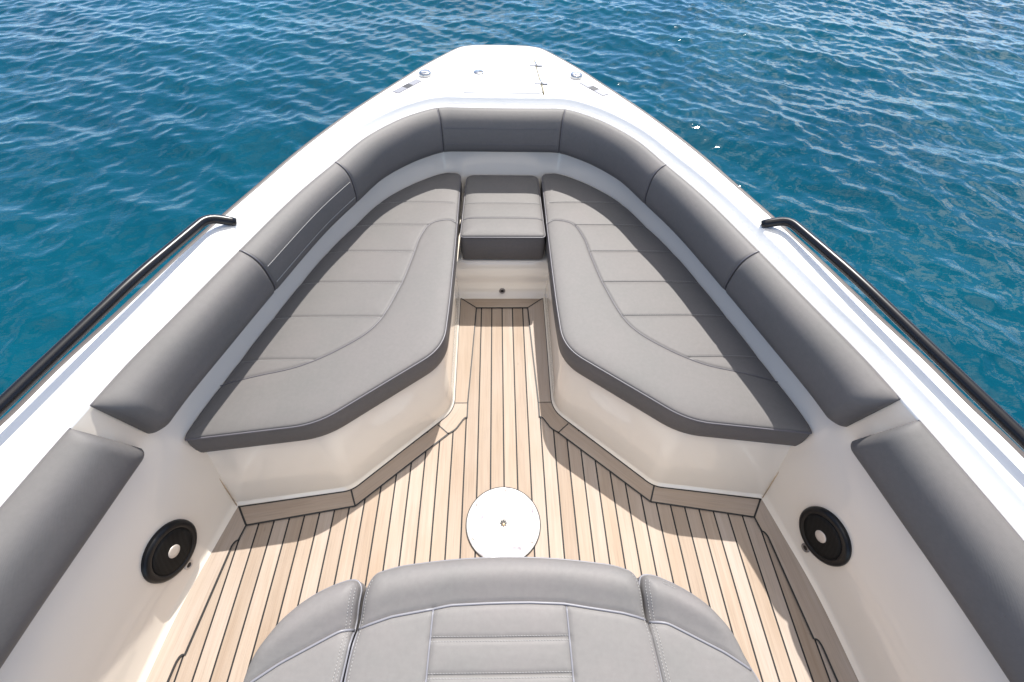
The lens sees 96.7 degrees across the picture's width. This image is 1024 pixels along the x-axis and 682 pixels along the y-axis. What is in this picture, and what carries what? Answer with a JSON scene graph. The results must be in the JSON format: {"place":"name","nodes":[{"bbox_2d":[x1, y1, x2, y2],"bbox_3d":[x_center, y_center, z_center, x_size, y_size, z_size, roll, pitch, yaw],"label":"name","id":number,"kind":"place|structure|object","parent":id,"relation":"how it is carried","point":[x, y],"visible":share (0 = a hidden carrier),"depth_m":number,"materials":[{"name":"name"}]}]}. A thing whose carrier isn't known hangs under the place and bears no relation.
{"place":"outdoors","nodes":[
{"label":"outdoors","id":0,"kind":"place"},
{"bbox_2d":[0,0,1023,450],"bbox_3d":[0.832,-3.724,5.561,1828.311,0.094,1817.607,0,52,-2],"label":"sea water","id":1,"kind":"structure","parent":0,"point":[876,144],"depth_m":4.29,"materials":[{"name":"blue liquid"}]},
{"bbox_2d":[0,45,1023,681],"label":"motorboat","id":2,"kind":"object","parent":1,"relation":"on","point":[502,429],"visible":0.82,"depth_m":1.53,"materials":[{"name":"white gelcoat fiberglass"},{"name":"teak decking"},{"name":"grey vinyl"}]},
{"bbox_2d":[0,428,143,667],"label":"side bolster","id":3,"kind":"object","parent":2,"relation":"attached to","point":[57,503],"visible":1,"depth_m":1.02,"materials":[{"name":"grey leather"}]},
{"bbox_2d":[90,251,273,433],"bbox_3d":[-0.937,-0.005,1.372,0.086,0.182,0.601,12,52,8],"label":"backrest pad","id":4,"kind":"object","parent":2,"relation":"attached to","point":[153,384],"visible":1,"depth_m":1.30,"materials":[{"name":"grey leather"}]},
{"bbox_2d":[239,163,355,290],"bbox_3d":[-0.775,-0.440,1.718,0.088,0.187,0.567,15,53,10],"label":"backrest pad","id":5,"kind":"object","parent":2,"relation":"attached to","point":[282,241],"visible":0.98,"depth_m":1.67,"materials":[{"name":"grey leather"}]},
{"bbox_2d":[243,579,366,681],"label":"console wing cushion","id":6,"kind":"object","parent":2,"relation":"on","point":[310,639],"visible":0.94,"depth_m":0.99,"materials":[{"name":"grey leather"}]},
{"bbox_2d":[185,173,461,452],"bbox_3d":[-0.499,-0.215,1.863,0.643,0.118,1.620,13,53,9],"label":"bow seat cushion","id":7,"kind":"object","parent":2,"relation":"on","point":[359,325],"visible":1,"depth_m":1.64,"materials":[{"name":"grey leather"}]},
{"bbox_2d":[334,108,442,202],"bbox_3d":[-0.530,-0.845,2.043,0.131,0.187,0.606,31,57,21],"label":"backrest pad","id":8,"kind":"object","parent":2,"relation":"attached to","point":[369,162],"visible":0.98,"depth_m":2.02,"materials":[{"name":"grey leather"}]},
{"bbox_2d":[438,107,564,152],"bbox_3d":[-0.050,-1.002,2.180,0.597,0.182,0.098,0,52,-2],"label":"backrest pad","id":9,"kind":"object","parent":2,"relation":"attached to","point":[498,130],"visible":0.99,"depth_m":2.14,"materials":[{"name":"grey leather"}]},
{"bbox_2d":[460,175,545,259],"bbox_3d":[-0.047,-0.618,2.235,0.387,0.153,0.498,0,52,-2],"label":"seat cushion","id":10,"kind":"object","parent":2,"relation":"on","point":[502,217],"visible":1,"depth_m":2.12,"materials":[{"name":"grey leather"}]},
{"bbox_2d":[344,556,662,681],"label":"console seat cushion","id":11,"kind":"object","parent":2,"relation":"on","point":[511,619],"visible":1,"depth_m":1.02,"materials":[{"name":"grey leather"}]},
{"bbox_2d":[559,109,665,204],"bbox_3d":[0.438,-0.848,2.073,0.131,0.187,0.606,-32,59,-24],"label":"backrest pad","id":12,"kind":"object","parent":2,"relation":"attached to","point":[633,165],"visible":0.98,"depth_m":2.05,"materials":[{"name":"grey leather"}]},
{"bbox_2d":[541,174,811,445],"bbox_3d":[0.423,-0.218,1.891,0.643,0.118,1.620,-14,53,-12],"label":"bow seat cushion","id":13,"kind":"object","parent":2,"relation":"on","point":[644,324],"visible":0.99,"depth_m":1.68,"materials":[{"name":"grey leather"}]},
{"bbox_2d":[637,574,759,681],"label":"console wing cushion","id":14,"kind":"object","parent":2,"relation":"on","point":[694,638],"visible":0.93,"depth_m":1.02,"materials":[{"name":"grey leather"}]},
{"bbox_2d":[645,165,759,290],"bbox_3d":[0.706,-0.446,1.764,0.086,0.186,0.567,-16,54,-14],"label":"backrest pad","id":15,"kind":"object","parent":2,"relation":"attached to","point":[719,244],"visible":0.96,"depth_m":1.71,"materials":[{"name":"grey leather"}]},
{"bbox_2d":[726,252,900,426],"bbox_3d":[0.892,-0.013,1.428,0.086,0.182,0.601,-13,53,-11],"label":"backrest pad","id":16,"kind":"object","parent":2,"relation":"attached to","point":[839,377],"visible":1,"depth_m":1.36,"materials":[{"name":"grey leather"}]},
{"bbox_2d":[851,420,1023,681],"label":"side bolster","id":17,"kind":"object","parent":2,"relation":"attached to","point":[966,537],"visible":1,"depth_m":1.04,"materials":[{"name":"grey leather"}]}
]}

